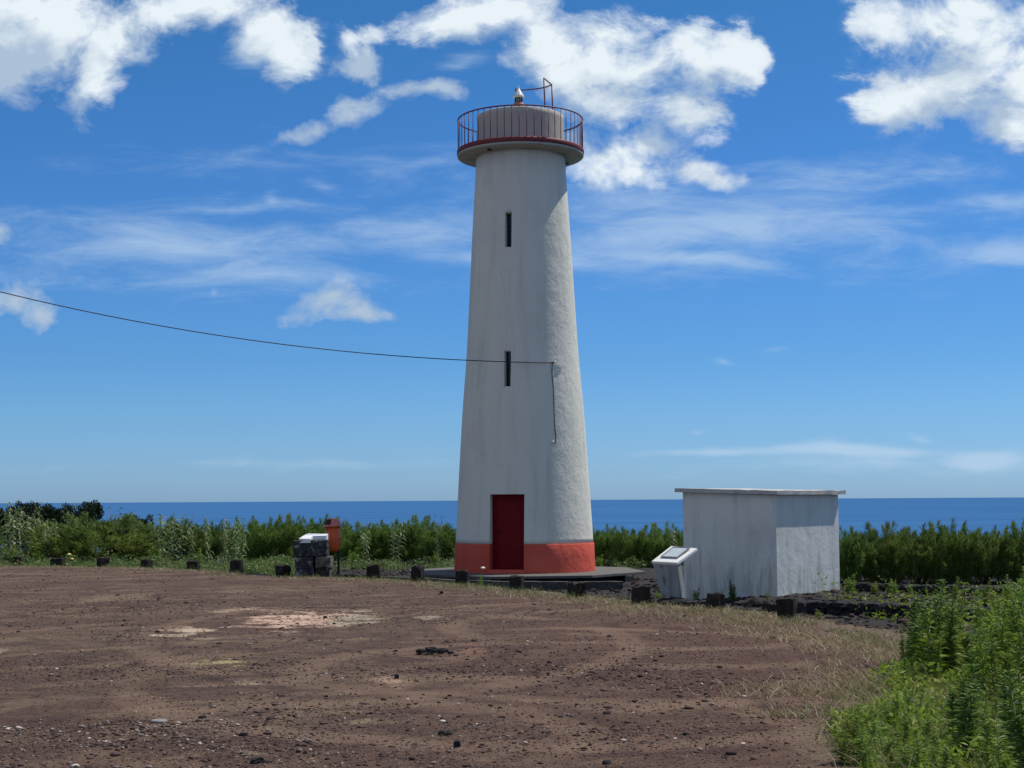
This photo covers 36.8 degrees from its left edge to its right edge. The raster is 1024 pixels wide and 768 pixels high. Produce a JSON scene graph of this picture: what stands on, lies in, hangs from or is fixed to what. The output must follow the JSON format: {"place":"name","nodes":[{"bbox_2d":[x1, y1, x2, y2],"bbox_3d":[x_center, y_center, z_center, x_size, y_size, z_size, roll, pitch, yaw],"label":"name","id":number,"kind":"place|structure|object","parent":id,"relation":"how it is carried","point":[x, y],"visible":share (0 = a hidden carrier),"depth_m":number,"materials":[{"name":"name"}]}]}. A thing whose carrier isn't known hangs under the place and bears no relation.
{"place":"outdoors","nodes":[
{"label":"outdoors","id":0,"kind":"place"},
{"bbox_2d":[0,552,1020,767],"bbox_3d":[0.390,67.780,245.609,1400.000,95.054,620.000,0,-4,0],"label":"ground","id":1,"kind":"structure","parent":0,"point":[12,702],"depth_m":15.34,"materials":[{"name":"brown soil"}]},
{"bbox_2d":[0,502,25,557],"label":"cane clump","id":2,"kind":"object","parent":1,"relation":"on","point":[8,540],"visible":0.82,"depth_m":50.25,"materials":[{"name":"green plant"}]},
{"bbox_2d":[0,508,32,548],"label":"bush","id":3,"kind":"object","parent":1,"relation":"on","point":[25,519],"visible":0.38,"depth_m":56.50,"materials":[{"name":"green plant"}]},
{"bbox_2d":[2,499,46,549],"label":"dark tree","id":4,"kind":"object","parent":1,"relation":"on","point":[27,509],"visible":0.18,"depth_m":57.89,"materials":[{"name":"green plant"}]},
{"bbox_2d":[20,515,34,562],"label":"cane clump","id":5,"kind":"object","parent":1,"relation":"on","point":[26,544],"visible":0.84,"depth_m":49.81,"materials":[{"name":"green plant"}]},
{"bbox_2d":[33,502,59,525],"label":"dark tree","id":6,"kind":"object","parent":1,"relation":"on","point":[46,512],"visible":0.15,"depth_m":59.08,"materials":[{"name":"green plant"}]},
{"bbox_2d":[49,502,81,525],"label":"dark tree","id":7,"kind":"object","parent":1,"relation":"on","point":[57,515],"visible":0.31,"depth_m":56.67,"materials":[{"name":"green plant"}]},
{"bbox_2d":[74,500,104,522],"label":"dark tree","id":8,"kind":"object","parent":1,"relation":"on","point":[94,509],"visible":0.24,"depth_m":58.06,"materials":[{"name":"green plant"}]},
{"bbox_2d":[7,512,172,562],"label":"feathery bush","id":9,"kind":"object","parent":1,"relation":"on","point":[83,538],"visible":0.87,"depth_m":49.98,"materials":[{"name":"green plant"}]},
{"bbox_2d":[147,514,168,559],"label":"cane clump","id":10,"kind":"object","parent":1,"relation":"on","point":[158,535],"visible":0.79,"depth_m":49.24,"materials":[{"name":"green plant"}]},
{"bbox_2d":[0,717,325,767],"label":"gravel","id":11,"kind":"structure","parent":1,"relation":"on","point":[305,741],"depth_m":11.19,"materials":[{"name":"brown gravel"}]},
{"bbox_2d":[0,551,336,575],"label":"undergrowth","id":12,"kind":"object","parent":1,"relation":"on","point":[267,568],"visible":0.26,"depth_m":42.90,"materials":[{"name":"green plant"}]},
{"bbox_2d":[155,513,186,563],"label":"cane clump","id":13,"kind":"object","parent":1,"relation":"on","point":[172,545],"visible":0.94,"depth_m":48.87,"materials":[{"name":"green plant"}]},
{"bbox_2d":[144,517,204,560],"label":"feathery bush","id":14,"kind":"object","parent":1,"relation":"on","point":[179,536],"visible":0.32,"depth_m":51.04,"materials":[{"name":"green plant"}]},
{"bbox_2d":[183,518,232,562],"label":"feathery bush","id":15,"kind":"object","parent":1,"relation":"on","point":[214,533],"visible":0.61,"depth_m":50.71,"materials":[{"name":"green plant"}]},
{"bbox_2d":[216,517,230,565],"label":"cane clump","id":16,"kind":"object","parent":1,"relation":"on","point":[225,553],"visible":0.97,"depth_m":48.58,"materials":[{"name":"green plant"}]},
{"bbox_2d":[230,559,243,572],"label":"post stump","id":17,"kind":"object","parent":1,"relation":"on","point":[237,564],"visible":0.62,"depth_m":36.90,"materials":[{"name":"black stone"}]},
{"bbox_2d":[227,517,249,559],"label":"cane clump","id":18,"kind":"object","parent":1,"relation":"on","point":[235,541],"visible":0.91,"depth_m":48.13,"materials":[{"name":"green plant"}]},
{"bbox_2d":[214,515,289,562],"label":"feathery bush","id":19,"kind":"object","parent":1,"relation":"on","point":[251,551],"visible":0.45,"depth_m":49.89,"materials":[{"name":"green plant"}]},
{"bbox_2d":[275,565,290,575],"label":"post stump","id":20,"kind":"object","parent":1,"relation":"on","point":[281,570],"visible":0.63,"depth_m":35.01,"materials":[{"name":"black stone"}]},
{"bbox_2d":[250,513,324,560],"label":"feathery bush","id":21,"kind":"object","parent":1,"relation":"on","point":[290,534],"visible":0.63,"depth_m":49.47,"materials":[{"name":"green plant"}]},
{"bbox_2d":[293,533,333,576],"bbox_3d":[-4.516,3.904,34.981,0.871,0.997,0.657,0,-4,0],"label":"stone pedestal","id":22,"kind":"object","parent":1,"relation":"on","point":[308,548],"visible":0.85,"depth_m":34.70,"materials":[{"name":"black stone"}]},
{"bbox_2d":[296,513,352,562],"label":"feathery bush","id":23,"kind":"object","parent":1,"relation":"on","point":[315,525],"visible":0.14,"depth_m":50.31,"materials":[{"name":"green plant"}]},
{"bbox_2d":[323,518,341,576],"bbox_3d":[-4.187,3.821,35.825,0.446,1.400,0.393,0,-4,0],"label":"litter bin","id":24,"kind":"object","parent":1,"relation":"on","point":[332,526],"visible":0.78,"depth_m":35.73,"materials":[{"name":"orange plastic"}]},
{"bbox_2d":[0,553,683,574],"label":"undergrowth","id":25,"kind":"object","parent":1,"relation":"on","point":[395,566],"visible":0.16,"depth_m":45.59,"materials":[{"name":"plant"}]},
{"bbox_2d":[328,520,390,563],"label":"feathery bush","id":26,"kind":"object","parent":1,"relation":"on","point":[352,545],"visible":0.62,"depth_m":49.59,"materials":[{"name":"green plant"}]},
{"bbox_2d":[366,564,380,578],"bbox_3d":[-3.020,4.153,33.500,0.315,0.469,0.286,0,-4,0],"label":"post stump","id":27,"kind":"object","parent":1,"relation":"on","point":[374,570],"visible":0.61,"depth_m":33.39,"materials":[{"name":"black stone"}]},
{"bbox_2d":[353,518,421,563],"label":"feathery bush","id":28,"kind":"object","parent":1,"relation":"on","point":[385,541],"visible":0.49,"depth_m":49.55,"materials":[{"name":"green plant"}]},
{"bbox_2d":[386,521,407,562],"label":"cane clump","id":29,"kind":"object","parent":1,"relation":"on","point":[399,537],"visible":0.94,"depth_m":47.44,"materials":[{"name":"green plant"}]},
{"bbox_2d":[410,565,424,581],"bbox_3d":[-1.973,4.023,32.149,0.286,0.483,0.257,-2,-5,23],"label":"post stump","id":30,"kind":"object","parent":1,"relation":"on","point":[417,572],"visible":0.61,"depth_m":32.07,"materials":[{"name":"black stone"}]},
{"bbox_2d":[383,513,455,563],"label":"feathery bush","id":31,"kind":"object","parent":1,"relation":"on","point":[418,551],"visible":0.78,"depth_m":49.32,"materials":[{"name":"green plant"}]},
{"bbox_2d":[416,646,453,653],"bbox_3d":[-0.853,2.958,17.065,0.432,0.079,0.320,0,-4,0],"label":"rubble heap","id":32,"kind":"object","parent":1,"relation":"on","point":[433,649],"visible":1,"depth_m":16.97,"materials":[{"name":"black stone"}]},
{"bbox_2d":[423,523,455,563],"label":"feathery bush","id":33,"kind":"object","parent":1,"relation":"on","point":[445,542],"visible":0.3,"depth_m":49.35,"materials":[{"name":"green plant"}]},
{"bbox_2d":[0,564,907,718],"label":"dry grass","id":34,"kind":"structure","parent":1,"relation":"on","point":[525,596],"depth_m":21.44,"materials":[{"name":"plant"}]},
{"bbox_2d":[455,570,468,584],"bbox_3d":[-1.004,3.949,30.880,0.269,0.439,0.238,0,-4,0],"label":"post stump","id":35,"kind":"object","parent":1,"relation":"on","point":[461,576],"visible":0.54,"depth_m":30.79,"materials":[{"name":"black stone"}]},
{"bbox_2d":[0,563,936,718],"bbox_3d":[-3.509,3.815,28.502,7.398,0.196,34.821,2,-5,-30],"label":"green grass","id":36,"kind":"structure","parent":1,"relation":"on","point":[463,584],"depth_m":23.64,"materials":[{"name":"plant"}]},
{"bbox_2d":[332,574,622,590],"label":"stone kerb","id":37,"kind":"structure","parent":1,"relation":"on","point":[561,585],"depth_m":32.84,"materials":[{"name":"black stone"}]},
{"bbox_2d":[509,575,523,589],"bbox_3d":[0.088,3.817,29.025,0.266,0.423,0.241,-1,-4,15],"label":"post stump","id":38,"kind":"object","parent":1,"relation":"on","point":[516,580],"visible":0.61,"depth_m":28.93,"materials":[{"name":"black stone"}]},
{"bbox_2d":[409,566,644,581],"bbox_3d":[0.333,5.115,39.708,5.820,0.598,5.820,0,-4,-8],"label":"concrete apron","id":39,"kind":"object","parent":1,"relation":"on","point":[624,574],"visible":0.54,"depth_m":37.72,"materials":[{"name":"grey concrete"}]},
{"bbox_2d":[454,78,595,573],"bbox_3d":[0.294,-1.600,40.233,3.652,12.911,3.652,0,-4,0],"label":"lighthouse","id":40,"kind":"object","parent":39,"relation":"on","point":[524,504],"visible":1,"depth_m":38.98,"materials":[{"name":"white painted plaster"},{"name":"brick red paint"},{"name":"dark red paint"}]},
{"bbox_2d":[0,291,552,362],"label":"overhead cable","id":41,"kind":"object","parent":40,"relation":"attached to","point":[270,342],"visible":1,"depth_m":36.41,"materials":[{"name":"black rubber"}]},
{"bbox_2d":[492,494,523,568],"bbox_3d":[-0.059,3.694,38.434,0.877,1.858,0.086,-1,-4,15],"label":"door","id":42,"kind":"structure","parent":40,"relation":"in","point":[507,510],"depth_m":38.43,"materials":[{"name":"red paint"}]},
{"bbox_2d":[567,582,585,596],"bbox_3d":[1.134,3.662,26.969,0.271,0.399,0.237,2,-5,-26],"label":"post stump","id":43,"kind":"object","parent":1,"relation":"on","point":[579,588],"visible":0.63,"depth_m":26.89,"materials":[{"name":"black stone"}]},
{"bbox_2d":[592,524,632,565],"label":"feathery bush","id":44,"kind":"object","parent":1,"relation":"on","point":[601,541],"visible":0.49,"depth_m":46.77,"materials":[{"name":"green plant"}]},
{"bbox_2d":[603,524,662,565],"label":"feathery bush","id":45,"kind":"object","parent":1,"relation":"on","point":[631,542],"visible":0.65,"depth_m":46.34,"materials":[{"name":"green plant"}]},
{"bbox_2d":[631,585,650,603],"bbox_3d":[2.076,3.460,24.704,0.310,0.461,0.280,0,-4,0],"label":"post stump","id":46,"kind":"object","parent":1,"relation":"on","point":[641,593],"visible":0.63,"depth_m":24.59,"materials":[{"name":"black stone"}]},
{"bbox_2d":[292,567,1019,632],"bbox_3d":[-0.187,4.512,34.863,11.772,0.491,34.552,3,-6,-40],"label":"cinder","id":47,"kind":"object","parent":1,"relation":"on","point":[656,588],"visible":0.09,"depth_m":26.58,"materials":[{"name":"stone"}]},
{"bbox_2d":[635,521,683,565],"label":"feathery bush","id":48,"kind":"object","parent":1,"relation":"on","point":[662,545],"visible":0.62,"depth_m":45.96,"materials":[{"name":"green plant"}]},
{"bbox_2d":[652,546,697,597],"bbox_3d":[2.797,3.187,26.114,0.529,0.836,0.915,2,-5,-32],"label":"info lectern","id":49,"kind":"object","parent":1,"relation":"on","point":[668,567],"visible":1,"depth_m":25.97,"materials":[{"name":"white concrete"}]},
{"bbox_2d":[619,596,776,612],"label":"lava stone wall","id":50,"kind":"structure","parent":1,"relation":"on","point":[768,606],"depth_m":25.14,"materials":[{"name":"black stone"}]},
{"bbox_2d":[705,592,724,609],"bbox_3d":[3.122,3.393,23.575,0.260,0.410,0.229,1,-5,-22],"label":"post stump","id":51,"kind":"object","parent":1,"relation":"on","point":[715,599],"visible":0.58,"depth_m":23.49,"materials":[{"name":"black stone"}]},
{"bbox_2d":[675,488,845,599],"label":"utility shed","id":52,"kind":"structure","parent":1,"relation":"on","point":[747,542],"depth_m":27.66,"materials":[{"name":"concrete"}]},
{"bbox_2d":[776,597,797,619],"bbox_3d":[3.830,3.209,21.443,0.268,0.460,0.291,-2,-5,24],"label":"post stump","id":53,"kind":"object","parent":1,"relation":"on","point":[787,606],"visible":0.6,"depth_m":21.34,"materials":[{"name":"black stone"}]},
{"bbox_2d":[830,723,857,763],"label":"tall weed","id":54,"kind":"object","parent":1,"relation":"on","point":[844,747],"visible":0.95,"depth_m":9.89,"materials":[{"name":"green plant"}]},
{"bbox_2d":[831,703,867,751],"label":"tall weed","id":55,"kind":"object","parent":1,"relation":"on","point":[856,720],"visible":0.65,"depth_m":10.29,"materials":[{"name":"green plant"}]},
{"bbox_2d":[839,525,886,583],"bbox_3d":[7.197,3.688,32.917,1.653,1.403,1.721,2,-5,-30],"label":"feathery bush","id":56,"kind":"object","parent":1,"relation":"on","point":[860,559],"visible":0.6,"depth_m":32.50,"materials":[{"name":"green plant"}]},
{"bbox_2d":[851,722,878,763],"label":"tall weed","id":57,"kind":"object","parent":1,"relation":"on","point":[858,741],"visible":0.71,"depth_m":9.88,"materials":[{"name":"green plant"}]},
{"bbox_2d":[858,738,876,767],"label":"tall weed","id":58,"kind":"object","parent":1,"relation":"on","point":[868,761],"visible":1,"depth_m":8.94,"materials":[{"name":"green plant"}]},
{"bbox_2d":[856,711,883,754],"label":"tall weed","id":59,"kind":"object","parent":1,"relation":"on","point":[875,743],"visible":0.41,"depth_m":10.07,"materials":[{"name":"green plant"}]},
{"bbox_2d":[860,699,885,739],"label":"tall weed","id":60,"kind":"object","parent":1,"relation":"on","point":[872,713],"visible":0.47,"depth_m":10.72,"materials":[{"name":"green plant"}]},
{"bbox_2d":[871,718,895,761],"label":"tall weed","id":61,"kind":"object","parent":1,"relation":"on","point":[884,748],"visible":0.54,"depth_m":9.70,"materials":[{"name":"green plant"}]},
{"bbox_2d":[844,520,925,583],"bbox_3d":[8.005,3.607,32.891,1.901,1.502,1.907,-2,-5,18],"label":"feathery bush","id":62,"kind":"object","parent":1,"relation":"on","point":[881,565],"visible":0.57,"depth_m":32.37,"materials":[{"name":"green plant"}]},
{"bbox_2d":[880,727,900,767],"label":"tall weed","id":63,"kind":"object","parent":1,"relation":"on","point":[891,756],"visible":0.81,"depth_m":9.18,"materials":[{"name":"green plant"}]},
{"bbox_2d":[881,691,907,733],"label":"tall weed","id":64,"kind":"object","parent":1,"relation":"on","point":[889,709],"visible":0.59,"depth_m":10.94,"materials":[{"name":"green plant"}]},
{"bbox_2d":[889,708,914,752],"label":"tall weed","id":65,"kind":"object","parent":1,"relation":"on","point":[905,724],"visible":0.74,"depth_m":10.07,"materials":[{"name":"green plant"}]},
{"bbox_2d":[797,598,1020,622],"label":"lava stone wall","id":66,"kind":"structure","parent":1,"relation":"on","point":[832,607],"depth_m":23.55,"materials":[{"name":"black stone"}]},
{"bbox_2d":[889,727,933,767],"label":"tall weed","id":67,"kind":"object","parent":1,"relation":"on","point":[917,749],"visible":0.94,"depth_m":9.01,"materials":[{"name":"green plant"}]},
{"bbox_2d":[903,602,927,676],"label":"tall weed","id":68,"kind":"object","parent":1,"relation":"on","point":[912,641],"visible":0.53,"depth_m":13.97,"materials":[{"name":"green plant"}]},
{"bbox_2d":[904,591,930,667],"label":"tall weed","id":69,"kind":"object","parent":1,"relation":"on","point":[912,606],"visible":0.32,"depth_m":14.49,"materials":[{"name":"green plant"}]},
{"bbox_2d":[814,568,1022,641],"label":"ground cover","id":70,"kind":"object","parent":1,"relation":"on","point":[968,616],"visible":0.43,"depth_m":24.77,"materials":[{"name":"green plant"}]},
{"bbox_2d":[877,522,961,583],"bbox_3d":[8.650,3.643,32.614,1.777,1.465,1.837,1,-4,-16],"label":"feathery bush","id":71,"kind":"object","parent":1,"relation":"on","point":[920,558],"visible":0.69,"depth_m":32.07,"materials":[{"name":"green plant"}]},
{"bbox_2d":[824,644,1023,767],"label":"ground cover","id":72,"kind":"object","parent":1,"relation":"on","point":[926,709],"visible":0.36,"depth_m":11.09,"materials":[{"name":"green plant"}]},
{"bbox_2d":[911,696,936,742],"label":"tall weed","id":73,"kind":"object","parent":1,"relation":"on","point":[928,724],"visible":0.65,"depth_m":10.27,"materials":[{"name":"green plant"}]},
{"bbox_2d":[840,582,1020,595],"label":"lava stone wall","id":74,"kind":"structure","parent":1,"relation":"on","point":[865,586],"depth_m":27.80,"materials":[{"name":"black stone"}]},
{"bbox_2d":[909,608,955,688],"bbox_3d":[3.682,2.346,13.557,0.432,0.758,0.454,3,-5,-33],"label":"tall weed","id":75,"kind":"object","parent":1,"relation":"on","point":[935,657],"visible":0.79,"depth_m":13.51,"materials":[{"name":"green plant"}]},
{"bbox_2d":[920,579,948,665],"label":"tall weed","id":76,"kind":"object","parent":1,"relation":"on","point":[936,622],"visible":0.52,"depth_m":14.07,"materials":[{"name":"green plant"}]},
{"bbox_2d":[926,719,943,766],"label":"tall weed","id":77,"kind":"object","parent":1,"relation":"on","point":[934,738],"visible":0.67,"depth_m":9.36,"materials":[{"name":"green plant"}]},
{"bbox_2d":[929,735,955,767],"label":"tall weed","id":78,"kind":"object","parent":1,"relation":"on","point":[945,760],"visible":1,"depth_m":8.69,"materials":[{"name":"green plant"}]},
{"bbox_2d":[934,600,963,680],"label":"tall weed","id":79,"kind":"object","parent":1,"relation":"on","point":[951,645],"visible":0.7,"depth_m":13.67,"materials":[{"name":"green plant"}]},
{"bbox_2d":[913,517,986,582],"bbox_3d":[9.258,3.551,32.525,1.736,1.501,1.953,-2,-5,20],"label":"feathery bush","id":80,"kind":"object","parent":1,"relation":"on","point":[943,535],"visible":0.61,"depth_m":32.03,"materials":[{"name":"green plant"}]},
{"bbox_2d":[940,589,964,660],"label":"tall weed","id":81,"kind":"object","parent":1,"relation":"on","point":[948,618],"visible":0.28,"depth_m":14.22,"materials":[{"name":"green plant"}]},
{"bbox_2d":[940,670,980,747],"bbox_3d":[2.997,2.199,10.272,0.282,0.552,0.303,1,-4,-16],"label":"tall weed","id":82,"kind":"object","parent":1,"relation":"on","point":[952,705],"visible":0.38,"depth_m":10.30,"materials":[{"name":"green plant"}]},
{"bbox_2d":[949,582,971,643],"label":"tall weed","id":83,"kind":"object","parent":1,"relation":"on","point":[961,600],"visible":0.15,"depth_m":16.10,"materials":[{"name":"green plant"}]},
{"bbox_2d":[943,663,992,767],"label":"tall weed","id":84,"kind":"object","parent":1,"relation":"on","point":[967,726],"visible":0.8,"depth_m":9.65,"materials":[{"name":"green plant"}]},
{"bbox_2d":[957,601,985,675],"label":"tall weed","id":85,"kind":"object","parent":1,"relation":"on","point":[965,644],"visible":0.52,"depth_m":13.88,"materials":[{"name":"green plant"}]},
{"bbox_2d":[956,614,1001,697],"bbox_3d":[3.848,2.275,12.681,0.454,0.757,0.477,-3,-5,33],"label":"tall weed","id":86,"kind":"object","parent":1,"relation":"on","point":[977,650],"visible":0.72,"depth_m":12.67,"materials":[{"name":"green plant"}]},
{"bbox_2d":[970,589,997,641],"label":"tall weed","id":87,"kind":"object","parent":1,"relation":"on","point":[976,607],"visible":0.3,"depth_m":16.10,"materials":[{"name":"green plant"}]},
{"bbox_2d":[948,523,1023,583],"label":"feathery bush","id":88,"kind":"object","parent":1,"relation":"on","point":[988,557],"visible":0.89,"depth_m":31.84,"materials":[{"name":"green plant"}]},
{"bbox_2d":[974,604,1003,672],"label":"tall weed","id":89,"kind":"object","parent":1,"relation":"on","point":[985,636],"visible":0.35,"depth_m":13.52,"materials":[{"name":"green plant"}]},
{"bbox_2d":[973,701,1008,767],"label":"tall weed","id":90,"kind":"object","parent":1,"relation":"on","point":[986,730],"visible":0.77,"depth_m":9.05,"materials":[{"name":"green plant"}]},
{"bbox_2d":[978,684,1003,733],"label":"tall weed","id":91,"kind":"object","parent":1,"relation":"on","point":[996,702],"visible":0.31,"depth_m":10.47,"materials":[{"name":"green plant"}]},
{"bbox_2d":[978,599,1014,669],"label":"tall weed","id":92,"kind":"object","parent":1,"relation":"on","point":[1001,632],"visible":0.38,"depth_m":13.64,"materials":[{"name":"green plant"}]},
{"bbox_2d":[980,624,1020,700],"bbox_3d":[3.892,2.275,12.242,0.383,0.721,0.290,-2,-4,17],"label":"tall weed","id":93,"kind":"object","parent":1,"relation":"on","point":[992,669],"visible":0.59,"depth_m":12.28,"materials":[{"name":"green plant"}]},
{"bbox_2d":[984,719,1017,767],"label":"tall weed","id":94,"kind":"object","parent":1,"relation":"on","point":[1004,760],"visible":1,"depth_m":8.14,"materials":[{"name":"green plant"}]},
{"bbox_2d":[981,517,1023,582],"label":"feathery bush","id":95,"kind":"object","parent":1,"relation":"on","point":[1015,532],"visible":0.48,"depth_m":31.85,"materials":[{"name":"green plant"}]},
{"bbox_2d":[989,615,1023,704],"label":"tall weed","id":96,"kind":"object","parent":1,"relation":"on","point":[1007,666],"visible":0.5,"depth_m":12.08,"materials":[{"name":"green plant"}]},
{"bbox_2d":[993,669,1022,767],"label":"tall weed","id":97,"kind":"object","parent":1,"relation":"on","point":[1003,717],"visible":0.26,"depth_m":9.39,"materials":[{"name":"green plant"}]},
{"bbox_2d":[995,669,1023,767],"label":"tall weed","id":98,"kind":"object","parent":1,"relation":"on","point":[1016,727],"visible":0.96,"depth_m":8.70,"materials":[{"name":"green plant"}]},
{"bbox_2d":[1003,594,1023,662],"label":"tall weed","id":99,"kind":"object","parent":1,"relation":"on","point":[1013,615],"visible":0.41,"depth_m":13.59,"materials":[{"name":"green plant"}]},
{"bbox_2d":[1003,617,1023,681],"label":"tall weed","id":100,"kind":"object","parent":1,"relation":"on","point":[1015,641],"visible":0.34,"depth_m":13.11,"materials":[{"name":"green plant"}]},
{"bbox_2d":[0,497,1023,553],"bbox_3d":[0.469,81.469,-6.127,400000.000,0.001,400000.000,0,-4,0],"label":"sea","id":101,"kind":"structure","parent":0,"point":[916,513],"depth_m":10093.00,"materials":[{"name":"liquid"}]},
{"bbox_2d":[0,0,1023,502],"label":"sky","id":102,"kind":"structure","parent":0,"point":[797,226],"materials":[{"name":"blue"}]},
{"bbox_2d":[581,593,967,702],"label":"dry grass","id":103,"kind":"structure","parent":0,"point":[834,642],"depth_m":17.73,"materials":[{"name":"plant"}]},
{"bbox_2d":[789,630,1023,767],"bbox_3d":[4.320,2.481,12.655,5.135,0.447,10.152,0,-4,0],"label":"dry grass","id":104,"kind":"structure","parent":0,"point":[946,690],"depth_m":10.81,"materials":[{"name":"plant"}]},
{"bbox_2d":[801,627,1023,767],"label":"meadow grass","id":105,"kind":"structure","parent":0,"point":[923,764],"depth_m":11.00,"materials":[{"name":"green plant"}]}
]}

